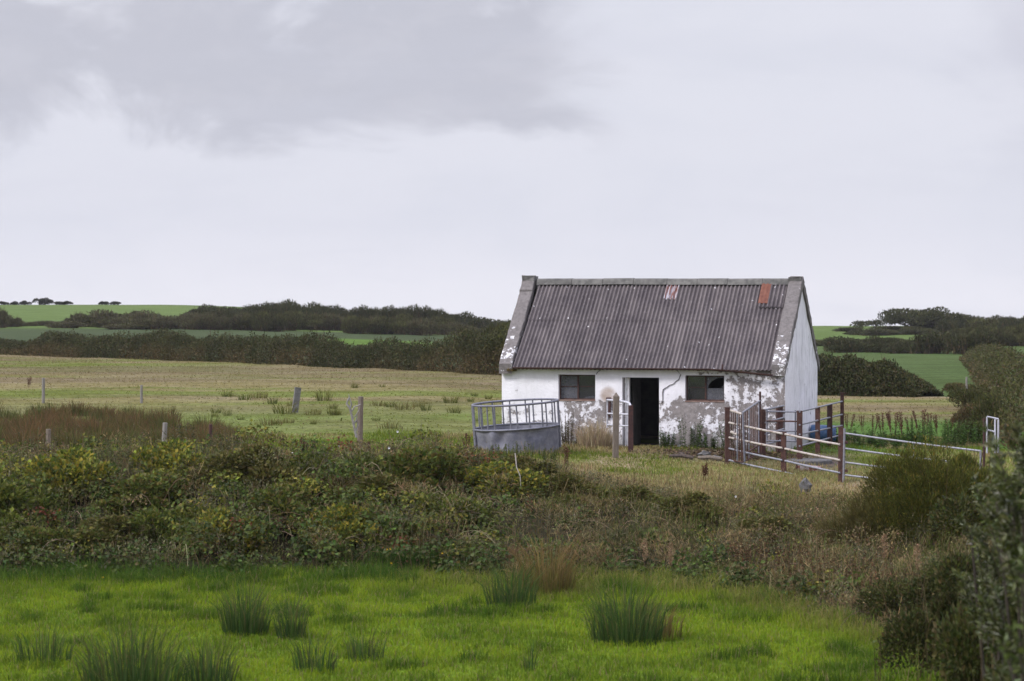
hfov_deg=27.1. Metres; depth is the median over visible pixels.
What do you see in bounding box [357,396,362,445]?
fence post
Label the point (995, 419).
white gate
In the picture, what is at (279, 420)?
rush clump
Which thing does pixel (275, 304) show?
scrub shrub
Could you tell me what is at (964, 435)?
weed patch
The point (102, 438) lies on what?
rush clump
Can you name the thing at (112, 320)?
scrub shrub
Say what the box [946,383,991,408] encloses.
scrub shrub
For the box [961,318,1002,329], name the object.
scrub shrub
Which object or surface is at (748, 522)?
bramble mound
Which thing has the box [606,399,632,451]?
hurdle gate
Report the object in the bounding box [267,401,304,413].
rush clump
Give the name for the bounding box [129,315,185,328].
scrub shrub
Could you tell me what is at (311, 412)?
rush clump
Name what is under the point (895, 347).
scrub shrub
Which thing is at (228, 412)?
rush clump
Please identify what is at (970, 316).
windswept tree
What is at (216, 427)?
rush clump
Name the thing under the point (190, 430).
rush clump
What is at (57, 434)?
rush clump
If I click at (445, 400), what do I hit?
rush clump
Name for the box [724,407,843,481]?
pen fence
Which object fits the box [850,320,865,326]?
windswept tree
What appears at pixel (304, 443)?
dock plant
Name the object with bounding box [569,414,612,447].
dead grass clump
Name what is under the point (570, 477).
bramble mound
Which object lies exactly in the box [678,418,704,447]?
nettle clump
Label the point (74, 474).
bramble mound
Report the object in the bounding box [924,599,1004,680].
bramble bush
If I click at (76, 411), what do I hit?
rush clump
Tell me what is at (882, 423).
dock plant
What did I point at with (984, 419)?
gate post
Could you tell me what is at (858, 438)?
weed patch
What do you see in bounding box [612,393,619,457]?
wooden post
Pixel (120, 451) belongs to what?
weed clump
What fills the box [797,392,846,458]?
pen fence
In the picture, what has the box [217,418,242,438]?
rush clump
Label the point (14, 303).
skyline bush
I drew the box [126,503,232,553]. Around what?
bramble mound
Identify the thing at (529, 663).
rush tuft
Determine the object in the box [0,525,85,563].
bramble mound
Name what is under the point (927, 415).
dock plant
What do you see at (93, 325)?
scrub shrub
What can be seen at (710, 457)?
timber length
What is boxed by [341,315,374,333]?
scrub shrub
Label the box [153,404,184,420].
rush clump
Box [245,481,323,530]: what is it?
bramble mound
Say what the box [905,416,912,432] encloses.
dock plant
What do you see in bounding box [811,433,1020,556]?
gorse bush
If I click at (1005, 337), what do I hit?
scrub shrub
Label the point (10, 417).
rush clump
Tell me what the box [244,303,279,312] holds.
scrub shrub
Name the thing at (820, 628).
lawn grass
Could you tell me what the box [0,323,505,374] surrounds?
hedge
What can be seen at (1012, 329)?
scrub shrub
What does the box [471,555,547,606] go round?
rush tuft
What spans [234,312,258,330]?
scrub shrub
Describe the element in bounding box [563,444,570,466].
dock plant
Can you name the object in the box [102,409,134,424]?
rush clump
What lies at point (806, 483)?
field stone
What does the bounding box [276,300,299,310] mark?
scrub shrub
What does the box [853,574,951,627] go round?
bramble bush
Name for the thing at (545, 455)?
weed patch
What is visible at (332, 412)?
rush clump
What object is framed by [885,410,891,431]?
dock plant
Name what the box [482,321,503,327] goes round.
scrub shrub
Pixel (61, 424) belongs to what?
rush clump
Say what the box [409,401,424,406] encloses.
rush clump
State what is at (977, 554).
willow bush
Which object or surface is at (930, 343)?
scrub shrub
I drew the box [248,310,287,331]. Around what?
scrub shrub
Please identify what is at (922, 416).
dock plant
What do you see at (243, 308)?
scrub shrub
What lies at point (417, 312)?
scrub shrub
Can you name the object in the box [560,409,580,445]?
dead weeds
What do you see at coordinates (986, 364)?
hedge
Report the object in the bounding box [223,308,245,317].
scrub shrub
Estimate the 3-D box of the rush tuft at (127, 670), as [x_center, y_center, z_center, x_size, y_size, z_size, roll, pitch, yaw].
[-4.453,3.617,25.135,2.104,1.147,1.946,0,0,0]
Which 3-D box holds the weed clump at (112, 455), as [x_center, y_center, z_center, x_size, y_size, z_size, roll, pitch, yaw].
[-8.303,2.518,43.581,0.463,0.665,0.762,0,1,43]
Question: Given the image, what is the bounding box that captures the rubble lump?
[697,450,710,455]
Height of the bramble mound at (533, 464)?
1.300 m
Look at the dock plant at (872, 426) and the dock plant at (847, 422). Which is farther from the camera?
the dock plant at (847, 422)
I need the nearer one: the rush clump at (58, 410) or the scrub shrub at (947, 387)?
the rush clump at (58, 410)
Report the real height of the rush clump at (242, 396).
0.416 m
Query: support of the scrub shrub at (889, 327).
on the ground at (938, 369)
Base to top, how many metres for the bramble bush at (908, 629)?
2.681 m
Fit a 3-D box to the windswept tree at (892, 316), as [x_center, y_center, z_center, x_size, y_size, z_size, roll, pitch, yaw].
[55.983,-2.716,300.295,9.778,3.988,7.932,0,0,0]
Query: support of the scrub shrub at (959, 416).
on the ground at (938, 369)
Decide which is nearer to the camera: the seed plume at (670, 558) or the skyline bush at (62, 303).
the seed plume at (670, 558)
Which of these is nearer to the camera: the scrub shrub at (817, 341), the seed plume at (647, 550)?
the seed plume at (647, 550)
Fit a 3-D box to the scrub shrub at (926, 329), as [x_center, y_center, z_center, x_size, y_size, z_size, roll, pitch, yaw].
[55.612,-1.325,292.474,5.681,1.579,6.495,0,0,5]
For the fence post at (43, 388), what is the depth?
83.97 m
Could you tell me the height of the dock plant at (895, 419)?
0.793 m
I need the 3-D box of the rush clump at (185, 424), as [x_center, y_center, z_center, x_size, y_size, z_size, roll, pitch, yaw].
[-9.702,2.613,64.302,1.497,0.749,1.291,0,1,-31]
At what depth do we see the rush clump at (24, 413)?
70.04 m
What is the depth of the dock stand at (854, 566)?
34.47 m
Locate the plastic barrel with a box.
[810,425,835,441]
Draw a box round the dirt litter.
[607,446,855,463]
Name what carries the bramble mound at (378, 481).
on the ground at (938, 369)
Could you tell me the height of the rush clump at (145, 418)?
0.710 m
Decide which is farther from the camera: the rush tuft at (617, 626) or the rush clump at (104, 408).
the rush clump at (104, 408)
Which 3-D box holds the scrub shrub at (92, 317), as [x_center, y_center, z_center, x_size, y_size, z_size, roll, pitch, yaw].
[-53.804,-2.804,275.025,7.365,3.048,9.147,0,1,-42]
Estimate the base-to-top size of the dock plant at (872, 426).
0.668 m
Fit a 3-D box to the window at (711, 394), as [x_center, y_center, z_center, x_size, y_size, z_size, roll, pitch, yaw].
[5.533,1.383,60.803,1.147,0.764,0.202,0,1,18]
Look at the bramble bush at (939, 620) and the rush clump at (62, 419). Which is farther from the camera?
the rush clump at (62, 419)
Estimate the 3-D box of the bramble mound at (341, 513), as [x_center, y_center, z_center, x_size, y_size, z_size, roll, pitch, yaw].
[-3.224,3.414,38.851,1.888,1.160,1.760,0,1,-17]
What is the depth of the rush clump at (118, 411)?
73.00 m
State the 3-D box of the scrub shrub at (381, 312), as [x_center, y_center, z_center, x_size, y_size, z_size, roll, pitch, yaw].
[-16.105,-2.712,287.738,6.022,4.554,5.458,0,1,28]
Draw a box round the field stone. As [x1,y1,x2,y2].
[799,477,811,493]
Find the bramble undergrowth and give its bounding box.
[0,419,992,648]
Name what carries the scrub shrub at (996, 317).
on the ground at (938, 369)
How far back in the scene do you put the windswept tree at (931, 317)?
293.44 m
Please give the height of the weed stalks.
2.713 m
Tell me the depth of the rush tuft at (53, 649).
27.75 m
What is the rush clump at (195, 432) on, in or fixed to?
on the ground at (938, 369)
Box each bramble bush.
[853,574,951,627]
[869,515,1012,680]
[874,451,1021,613]
[917,512,1021,680]
[918,551,1023,680]
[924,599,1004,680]
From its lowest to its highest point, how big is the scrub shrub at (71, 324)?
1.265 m
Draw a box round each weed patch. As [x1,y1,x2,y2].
[488,444,505,457]
[505,441,533,457]
[538,447,556,460]
[836,427,918,445]
[869,436,952,448]
[901,418,985,445]
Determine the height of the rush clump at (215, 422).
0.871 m
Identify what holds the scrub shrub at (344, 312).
on the ground at (938, 369)
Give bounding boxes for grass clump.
[348,541,502,567]
[434,543,584,567]
[566,523,717,548]
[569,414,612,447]
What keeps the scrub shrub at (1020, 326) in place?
on the ground at (938, 369)
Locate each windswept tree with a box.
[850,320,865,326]
[862,319,885,325]
[877,308,939,327]
[902,306,967,327]
[946,314,980,327]
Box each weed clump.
[97,448,126,466]
[99,439,141,471]
[101,452,134,474]
[113,451,143,478]
[372,443,405,457]
[398,436,418,450]
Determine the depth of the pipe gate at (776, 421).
58.37 m
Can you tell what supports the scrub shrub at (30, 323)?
on the ground at (938, 369)
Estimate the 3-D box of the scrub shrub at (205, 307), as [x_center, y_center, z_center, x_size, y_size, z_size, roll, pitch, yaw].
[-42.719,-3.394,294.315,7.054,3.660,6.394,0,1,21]
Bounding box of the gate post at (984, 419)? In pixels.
[983,418,985,466]
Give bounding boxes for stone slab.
[787,458,831,464]
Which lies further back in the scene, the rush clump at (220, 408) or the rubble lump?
the rush clump at (220, 408)
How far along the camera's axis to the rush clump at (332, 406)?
80.11 m
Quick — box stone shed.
[499,275,819,451]
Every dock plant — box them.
[294,437,315,451]
[461,433,470,450]
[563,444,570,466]
[701,463,707,480]
[844,414,854,432]
[858,416,864,430]
[871,415,879,432]
[875,413,883,429]
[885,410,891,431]
[886,412,898,433]
[896,411,903,434]
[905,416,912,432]
[912,409,926,434]
[923,412,932,433]
[933,415,937,430]
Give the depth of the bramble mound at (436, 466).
42.12 m
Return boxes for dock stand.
[712,537,808,584]
[785,546,913,600]
[869,562,921,614]
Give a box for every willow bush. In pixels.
[950,469,1021,679]
[968,419,1023,680]
[981,405,1023,580]
[995,541,1023,680]
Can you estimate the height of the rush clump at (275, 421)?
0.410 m
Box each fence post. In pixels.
[42,378,44,402]
[46,429,50,454]
[140,385,142,402]
[162,423,167,442]
[209,424,211,445]
[292,387,300,412]
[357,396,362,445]
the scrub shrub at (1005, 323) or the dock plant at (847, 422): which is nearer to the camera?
the dock plant at (847, 422)
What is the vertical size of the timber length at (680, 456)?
0.161 m
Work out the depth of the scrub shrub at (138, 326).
259.11 m
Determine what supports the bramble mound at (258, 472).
on the ground at (938, 369)
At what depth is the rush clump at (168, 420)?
68.42 m
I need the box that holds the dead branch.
[346,394,360,437]
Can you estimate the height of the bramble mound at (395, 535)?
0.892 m
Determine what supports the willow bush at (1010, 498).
on the ground at (938, 369)
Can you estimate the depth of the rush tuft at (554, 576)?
34.71 m
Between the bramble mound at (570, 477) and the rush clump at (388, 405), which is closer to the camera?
the bramble mound at (570, 477)
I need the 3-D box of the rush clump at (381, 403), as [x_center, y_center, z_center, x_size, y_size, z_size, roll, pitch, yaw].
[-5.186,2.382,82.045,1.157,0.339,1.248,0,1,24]
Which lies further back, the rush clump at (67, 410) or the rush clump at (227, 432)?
the rush clump at (67, 410)
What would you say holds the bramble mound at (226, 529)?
on the ground at (938, 369)
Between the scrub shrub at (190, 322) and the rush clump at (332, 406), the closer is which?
the rush clump at (332, 406)
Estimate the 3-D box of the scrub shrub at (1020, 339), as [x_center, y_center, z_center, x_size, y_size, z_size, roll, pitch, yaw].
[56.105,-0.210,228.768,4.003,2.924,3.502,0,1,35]
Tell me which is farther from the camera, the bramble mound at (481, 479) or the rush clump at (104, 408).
the rush clump at (104, 408)
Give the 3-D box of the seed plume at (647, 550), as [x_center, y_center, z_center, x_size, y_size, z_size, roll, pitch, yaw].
[2.296,3.744,36.635,0.129,0.714,0.132,0,1,-42]
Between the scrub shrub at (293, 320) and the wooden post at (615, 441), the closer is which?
the wooden post at (615, 441)
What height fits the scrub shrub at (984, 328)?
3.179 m
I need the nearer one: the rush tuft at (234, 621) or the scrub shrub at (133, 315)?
the rush tuft at (234, 621)
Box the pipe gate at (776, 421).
[766,410,796,442]
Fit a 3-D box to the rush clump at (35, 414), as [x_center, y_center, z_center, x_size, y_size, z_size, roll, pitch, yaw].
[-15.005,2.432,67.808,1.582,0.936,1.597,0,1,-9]
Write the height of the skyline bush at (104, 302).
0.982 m
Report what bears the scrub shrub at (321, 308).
on the ground at (938, 369)
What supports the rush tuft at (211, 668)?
on the ground at (938, 369)
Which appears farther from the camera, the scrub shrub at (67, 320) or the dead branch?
the scrub shrub at (67, 320)
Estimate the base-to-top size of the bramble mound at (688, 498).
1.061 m
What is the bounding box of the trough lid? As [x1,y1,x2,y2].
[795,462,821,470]
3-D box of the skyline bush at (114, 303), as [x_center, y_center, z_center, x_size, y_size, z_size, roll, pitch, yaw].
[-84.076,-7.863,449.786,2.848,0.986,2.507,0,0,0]
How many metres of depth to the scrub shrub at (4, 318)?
266.13 m
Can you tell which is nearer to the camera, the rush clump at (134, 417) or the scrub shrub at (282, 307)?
the rush clump at (134, 417)
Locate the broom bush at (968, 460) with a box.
[921,438,1006,551]
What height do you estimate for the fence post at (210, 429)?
0.812 m
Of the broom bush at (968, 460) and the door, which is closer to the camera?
the broom bush at (968, 460)
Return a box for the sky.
[0,0,1023,325]
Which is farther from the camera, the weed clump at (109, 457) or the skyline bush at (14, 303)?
the skyline bush at (14, 303)
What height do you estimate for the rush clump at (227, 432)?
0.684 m
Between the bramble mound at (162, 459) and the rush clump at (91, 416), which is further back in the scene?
the rush clump at (91, 416)
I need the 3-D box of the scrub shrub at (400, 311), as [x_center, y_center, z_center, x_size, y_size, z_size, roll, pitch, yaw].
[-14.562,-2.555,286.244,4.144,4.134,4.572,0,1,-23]
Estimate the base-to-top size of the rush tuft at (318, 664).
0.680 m
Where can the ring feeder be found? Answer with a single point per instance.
(547, 434)
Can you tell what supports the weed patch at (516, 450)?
on the ground at (938, 369)
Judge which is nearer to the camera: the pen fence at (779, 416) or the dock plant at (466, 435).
the dock plant at (466, 435)
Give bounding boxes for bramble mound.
[0,474,73,524]
[0,503,48,544]
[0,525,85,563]
[19,444,124,501]
[70,507,164,557]
[85,469,191,516]
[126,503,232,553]
[127,435,207,489]
[169,503,272,558]
[186,438,306,501]
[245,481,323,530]
[271,449,385,492]
[285,495,380,553]
[322,469,428,511]
[367,518,437,549]
[373,445,468,493]
[408,491,499,532]
[449,459,555,502]
[492,450,559,497]
[527,465,608,510]
[602,479,663,514]
[652,489,727,529]
[734,511,816,547]
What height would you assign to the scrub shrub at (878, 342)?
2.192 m
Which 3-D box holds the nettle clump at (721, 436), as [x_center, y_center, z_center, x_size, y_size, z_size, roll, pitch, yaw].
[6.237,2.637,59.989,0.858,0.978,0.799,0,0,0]
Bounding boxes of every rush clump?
[0,405,20,418]
[0,411,24,426]
[6,413,56,427]
[8,421,46,440]
[9,407,35,421]
[21,406,58,425]
[22,402,50,414]
[27,404,49,418]
[32,397,68,416]
[36,425,73,445]
[43,403,70,417]
[43,411,81,426]
[43,411,86,423]
[44,419,75,432]
[50,411,89,428]
[55,423,104,448]
[56,430,89,448]
[60,396,86,413]
[67,400,95,415]
[76,414,98,425]
[77,409,108,424]
[84,428,113,446]
[88,404,121,419]
[90,401,118,413]
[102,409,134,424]
[104,408,127,418]
[118,410,153,426]
[119,405,142,415]
[121,405,156,421]
[130,412,157,422]
[134,419,175,436]
[135,406,173,423]
[140,421,173,443]
[148,409,184,428]
[148,431,169,443]
[150,412,179,430]
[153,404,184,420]
[155,421,197,443]
[167,422,213,439]
[171,417,203,431]
[172,421,219,441]
[173,429,214,447]
[180,421,230,449]
[185,412,223,427]
[194,417,223,429]
[196,425,227,439]
[200,417,233,431]
[209,406,222,412]
[213,425,240,438]
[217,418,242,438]
[221,390,234,396]
[222,409,232,415]
[233,430,256,441]
[236,391,253,399]
[250,388,267,398]
[255,416,282,425]
[265,395,278,403]
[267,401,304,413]
[278,414,295,423]
[304,406,320,414]
[313,386,337,400]
[323,401,337,408]
[327,406,341,415]
[369,399,386,405]
[376,419,403,428]
[383,400,397,406]
[384,401,416,409]
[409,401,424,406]
[418,402,432,410]
[441,393,463,402]
[445,404,461,412]
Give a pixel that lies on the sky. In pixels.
(436, 154)
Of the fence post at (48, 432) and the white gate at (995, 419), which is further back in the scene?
the fence post at (48, 432)
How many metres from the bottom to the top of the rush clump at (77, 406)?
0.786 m
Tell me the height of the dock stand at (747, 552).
0.781 m
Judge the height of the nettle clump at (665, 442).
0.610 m
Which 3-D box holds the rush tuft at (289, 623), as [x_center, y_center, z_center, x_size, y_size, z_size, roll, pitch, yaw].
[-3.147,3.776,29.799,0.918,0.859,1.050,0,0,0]
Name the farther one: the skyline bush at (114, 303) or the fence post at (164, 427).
the skyline bush at (114, 303)
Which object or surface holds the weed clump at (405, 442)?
on the ground at (938, 369)
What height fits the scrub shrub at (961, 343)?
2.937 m
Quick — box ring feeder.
[471,398,561,454]
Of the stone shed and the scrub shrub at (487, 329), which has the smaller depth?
the stone shed
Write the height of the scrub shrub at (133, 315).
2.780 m
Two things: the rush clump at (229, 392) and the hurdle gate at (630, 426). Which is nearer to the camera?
the hurdle gate at (630, 426)
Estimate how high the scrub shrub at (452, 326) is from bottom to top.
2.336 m
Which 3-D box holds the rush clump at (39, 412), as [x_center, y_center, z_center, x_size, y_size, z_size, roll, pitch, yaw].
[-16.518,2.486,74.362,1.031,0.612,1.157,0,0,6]
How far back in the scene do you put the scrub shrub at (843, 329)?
307.86 m
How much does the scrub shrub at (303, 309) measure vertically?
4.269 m
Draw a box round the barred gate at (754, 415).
[730,391,760,462]
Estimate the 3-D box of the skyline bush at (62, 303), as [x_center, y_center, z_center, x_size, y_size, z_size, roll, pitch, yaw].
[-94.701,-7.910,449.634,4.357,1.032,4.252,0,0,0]
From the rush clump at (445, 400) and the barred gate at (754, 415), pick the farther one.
the rush clump at (445, 400)
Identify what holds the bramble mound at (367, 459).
on the ground at (938, 369)
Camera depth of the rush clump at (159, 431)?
60.69 m
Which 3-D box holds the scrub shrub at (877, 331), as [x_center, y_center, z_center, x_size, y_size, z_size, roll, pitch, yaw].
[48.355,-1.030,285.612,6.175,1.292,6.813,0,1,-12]
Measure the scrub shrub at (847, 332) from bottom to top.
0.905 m
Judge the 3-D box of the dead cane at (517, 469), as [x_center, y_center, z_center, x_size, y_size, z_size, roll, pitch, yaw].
[0.116,2.575,42.024,0.132,0.702,0.023,0,0,0]
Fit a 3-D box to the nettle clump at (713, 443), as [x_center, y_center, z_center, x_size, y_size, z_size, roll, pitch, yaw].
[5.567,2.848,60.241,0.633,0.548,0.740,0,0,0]
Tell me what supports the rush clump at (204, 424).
on the ground at (938, 369)
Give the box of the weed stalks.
[0,410,973,625]
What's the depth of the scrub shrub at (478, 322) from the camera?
288.79 m
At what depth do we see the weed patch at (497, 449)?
55.65 m
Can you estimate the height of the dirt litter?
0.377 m
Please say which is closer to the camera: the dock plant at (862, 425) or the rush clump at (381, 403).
the dock plant at (862, 425)
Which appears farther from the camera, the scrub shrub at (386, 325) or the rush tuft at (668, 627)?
the scrub shrub at (386, 325)
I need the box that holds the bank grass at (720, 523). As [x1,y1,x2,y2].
[0,429,992,640]
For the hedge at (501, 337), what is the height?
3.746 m
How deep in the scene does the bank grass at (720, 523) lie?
39.22 m
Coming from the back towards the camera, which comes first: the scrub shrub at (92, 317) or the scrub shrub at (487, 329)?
the scrub shrub at (92, 317)
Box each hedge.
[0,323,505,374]
[467,321,509,375]
[817,350,943,396]
[958,341,1023,449]
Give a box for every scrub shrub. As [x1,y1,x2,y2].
[0,306,10,327]
[5,315,24,326]
[20,321,39,325]
[32,320,59,325]
[44,320,87,327]
[59,317,90,326]
[67,308,123,326]
[89,323,105,327]
[93,317,132,326]
[101,324,134,329]
[117,323,159,329]
[118,309,160,319]
[128,314,175,328]
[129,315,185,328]
[171,311,204,328]
[175,314,206,329]
[181,303,222,314]
[198,305,237,316]
[198,312,231,329]
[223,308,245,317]
[226,312,253,329]
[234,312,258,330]
[241,304,277,310]
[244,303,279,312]
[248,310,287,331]
[261,298,298,309]
[274,310,301,330]
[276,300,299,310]
[282,303,323,314]
[297,314,336,330]
[300,304,327,314]
[304,301,343,315]
[311,312,344,330]
[329,306,350,317]
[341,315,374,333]
[348,307,363,313]
[350,305,380,319]
[369,314,409,334]
[372,304,399,317]
[389,306,409,317]
[397,317,440,335]
[398,304,432,319]
[423,305,445,316]
[434,321,464,334]
[437,310,462,324]
[451,311,474,319]
[460,316,497,328]
[475,320,509,361]
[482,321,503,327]
[816,340,824,345]
[818,335,880,352]
[830,327,866,331]
[842,330,864,334]
[848,328,895,335]
[863,335,899,352]
[866,326,904,329]
[880,341,916,353]
[892,328,925,334]
[897,330,953,353]
[900,325,933,334]
[941,329,1000,353]
[941,381,980,395]
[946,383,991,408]
[950,403,979,423]
[952,418,1002,441]
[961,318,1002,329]
[967,324,999,340]
[967,388,1023,427]
[986,327,1016,345]
[989,315,1014,319]
[995,316,1022,327]
[1000,325,1023,345]
[1013,322,1023,345]
[1015,333,1023,345]
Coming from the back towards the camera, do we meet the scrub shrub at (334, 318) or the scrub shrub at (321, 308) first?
the scrub shrub at (321, 308)
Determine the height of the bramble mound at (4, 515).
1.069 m
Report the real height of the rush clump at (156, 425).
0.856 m
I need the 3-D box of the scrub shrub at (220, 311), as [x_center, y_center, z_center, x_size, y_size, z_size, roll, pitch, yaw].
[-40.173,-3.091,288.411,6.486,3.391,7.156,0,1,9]
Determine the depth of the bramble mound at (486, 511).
39.66 m
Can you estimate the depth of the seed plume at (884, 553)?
33.52 m
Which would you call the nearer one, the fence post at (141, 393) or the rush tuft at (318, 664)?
the rush tuft at (318, 664)
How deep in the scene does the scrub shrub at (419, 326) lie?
259.77 m
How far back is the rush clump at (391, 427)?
68.91 m
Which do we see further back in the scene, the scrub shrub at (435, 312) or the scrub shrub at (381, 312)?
the scrub shrub at (435, 312)
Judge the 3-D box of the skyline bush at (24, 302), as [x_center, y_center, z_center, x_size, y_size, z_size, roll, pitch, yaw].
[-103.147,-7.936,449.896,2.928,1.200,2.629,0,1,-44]
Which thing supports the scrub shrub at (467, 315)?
on the ground at (938, 369)
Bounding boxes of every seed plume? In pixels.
[641,537,648,569]
[667,542,674,565]
[879,533,888,577]
[912,543,921,570]
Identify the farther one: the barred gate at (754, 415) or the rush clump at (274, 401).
the rush clump at (274, 401)
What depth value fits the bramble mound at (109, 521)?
38.33 m
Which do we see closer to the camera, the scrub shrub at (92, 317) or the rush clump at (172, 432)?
the rush clump at (172, 432)
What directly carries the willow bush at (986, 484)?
on the ground at (938, 369)
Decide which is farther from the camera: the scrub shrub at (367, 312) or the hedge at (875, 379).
the scrub shrub at (367, 312)
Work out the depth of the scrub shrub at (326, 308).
295.83 m
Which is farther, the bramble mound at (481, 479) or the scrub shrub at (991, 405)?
the scrub shrub at (991, 405)
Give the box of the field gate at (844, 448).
[842,428,981,481]
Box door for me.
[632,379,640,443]
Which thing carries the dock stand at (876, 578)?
on the ground at (938, 369)
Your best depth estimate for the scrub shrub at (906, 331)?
288.38 m
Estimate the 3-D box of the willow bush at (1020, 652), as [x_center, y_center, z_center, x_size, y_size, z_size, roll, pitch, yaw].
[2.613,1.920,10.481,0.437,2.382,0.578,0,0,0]
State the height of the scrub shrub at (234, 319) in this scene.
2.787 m
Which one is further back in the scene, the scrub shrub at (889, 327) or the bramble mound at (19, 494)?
the scrub shrub at (889, 327)
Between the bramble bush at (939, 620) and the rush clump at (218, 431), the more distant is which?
the rush clump at (218, 431)
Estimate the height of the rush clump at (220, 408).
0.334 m
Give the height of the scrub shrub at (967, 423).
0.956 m
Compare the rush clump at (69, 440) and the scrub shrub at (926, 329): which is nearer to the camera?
the rush clump at (69, 440)
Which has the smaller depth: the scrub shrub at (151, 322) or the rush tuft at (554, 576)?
the rush tuft at (554, 576)
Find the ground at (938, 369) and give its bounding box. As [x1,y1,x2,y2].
[0,305,1023,680]
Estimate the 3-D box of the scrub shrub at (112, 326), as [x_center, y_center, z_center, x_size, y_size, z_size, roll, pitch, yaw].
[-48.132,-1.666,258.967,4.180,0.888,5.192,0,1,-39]
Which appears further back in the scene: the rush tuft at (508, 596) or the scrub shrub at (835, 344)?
the scrub shrub at (835, 344)
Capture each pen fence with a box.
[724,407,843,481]
[761,405,783,454]
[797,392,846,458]
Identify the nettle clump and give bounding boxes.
[658,428,675,447]
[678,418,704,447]
[698,431,719,448]
[718,417,746,447]
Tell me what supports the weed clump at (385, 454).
on the ground at (938, 369)
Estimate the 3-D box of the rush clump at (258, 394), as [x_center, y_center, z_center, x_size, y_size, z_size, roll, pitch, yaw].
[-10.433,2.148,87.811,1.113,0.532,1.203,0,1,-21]
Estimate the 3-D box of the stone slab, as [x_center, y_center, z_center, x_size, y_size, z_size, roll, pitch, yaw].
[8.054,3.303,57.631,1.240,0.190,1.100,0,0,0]
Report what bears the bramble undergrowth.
on the ground at (938, 369)
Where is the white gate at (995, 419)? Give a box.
[986,416,998,452]
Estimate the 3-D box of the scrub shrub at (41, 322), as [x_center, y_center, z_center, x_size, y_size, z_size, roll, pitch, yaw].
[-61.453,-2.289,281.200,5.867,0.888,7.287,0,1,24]
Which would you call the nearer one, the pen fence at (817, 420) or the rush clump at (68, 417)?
the pen fence at (817, 420)
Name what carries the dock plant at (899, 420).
on the ground at (938, 369)
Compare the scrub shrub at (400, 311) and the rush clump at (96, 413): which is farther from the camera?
the scrub shrub at (400, 311)
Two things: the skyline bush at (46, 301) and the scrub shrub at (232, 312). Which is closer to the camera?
the scrub shrub at (232, 312)
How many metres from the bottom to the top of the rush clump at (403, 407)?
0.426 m
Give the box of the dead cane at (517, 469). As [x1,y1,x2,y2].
[515,453,520,488]
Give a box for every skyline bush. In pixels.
[9,301,18,304]
[19,300,31,304]
[31,297,53,304]
[54,301,72,304]
[98,301,108,304]
[109,301,120,304]
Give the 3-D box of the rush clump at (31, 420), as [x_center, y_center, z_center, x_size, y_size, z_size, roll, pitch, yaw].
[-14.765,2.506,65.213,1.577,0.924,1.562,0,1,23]
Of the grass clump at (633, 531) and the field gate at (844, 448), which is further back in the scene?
the field gate at (844, 448)
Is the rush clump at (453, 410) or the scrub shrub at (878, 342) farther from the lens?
the scrub shrub at (878, 342)
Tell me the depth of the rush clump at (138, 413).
69.75 m
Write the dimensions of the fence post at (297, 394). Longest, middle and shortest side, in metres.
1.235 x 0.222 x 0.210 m
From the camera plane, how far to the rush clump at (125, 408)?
74.96 m
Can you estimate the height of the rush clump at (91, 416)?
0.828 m
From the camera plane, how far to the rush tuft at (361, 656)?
27.76 m
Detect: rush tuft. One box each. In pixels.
[3,616,83,664]
[56,603,221,680]
[169,625,253,680]
[202,567,288,636]
[263,583,317,640]
[283,625,345,673]
[333,620,394,662]
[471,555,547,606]
[490,522,591,596]
[520,638,541,671]
[557,571,684,646]
[633,598,690,639]
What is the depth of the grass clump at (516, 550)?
37.72 m
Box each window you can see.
[559,374,594,400]
[685,375,723,401]
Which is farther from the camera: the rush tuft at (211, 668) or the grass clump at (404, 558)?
the grass clump at (404, 558)
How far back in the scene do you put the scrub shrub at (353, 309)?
298.59 m
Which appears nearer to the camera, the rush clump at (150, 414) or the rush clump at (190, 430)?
the rush clump at (190, 430)
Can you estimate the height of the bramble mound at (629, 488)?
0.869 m
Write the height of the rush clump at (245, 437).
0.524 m
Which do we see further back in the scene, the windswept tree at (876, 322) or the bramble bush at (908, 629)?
the windswept tree at (876, 322)
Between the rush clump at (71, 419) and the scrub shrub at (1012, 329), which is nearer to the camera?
the rush clump at (71, 419)
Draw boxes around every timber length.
[669,454,693,459]
[698,455,721,460]
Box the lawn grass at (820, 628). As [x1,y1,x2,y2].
[0,559,944,680]
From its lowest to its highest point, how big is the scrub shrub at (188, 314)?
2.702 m
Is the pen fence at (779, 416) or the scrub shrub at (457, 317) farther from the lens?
the scrub shrub at (457, 317)
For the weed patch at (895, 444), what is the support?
on the ground at (938, 369)
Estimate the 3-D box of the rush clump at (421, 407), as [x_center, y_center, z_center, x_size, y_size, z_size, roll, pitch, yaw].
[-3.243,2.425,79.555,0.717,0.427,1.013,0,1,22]
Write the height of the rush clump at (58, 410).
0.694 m
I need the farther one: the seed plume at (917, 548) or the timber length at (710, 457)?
the timber length at (710, 457)
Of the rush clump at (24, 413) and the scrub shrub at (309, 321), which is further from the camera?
the scrub shrub at (309, 321)
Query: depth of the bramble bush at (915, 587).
29.58 m

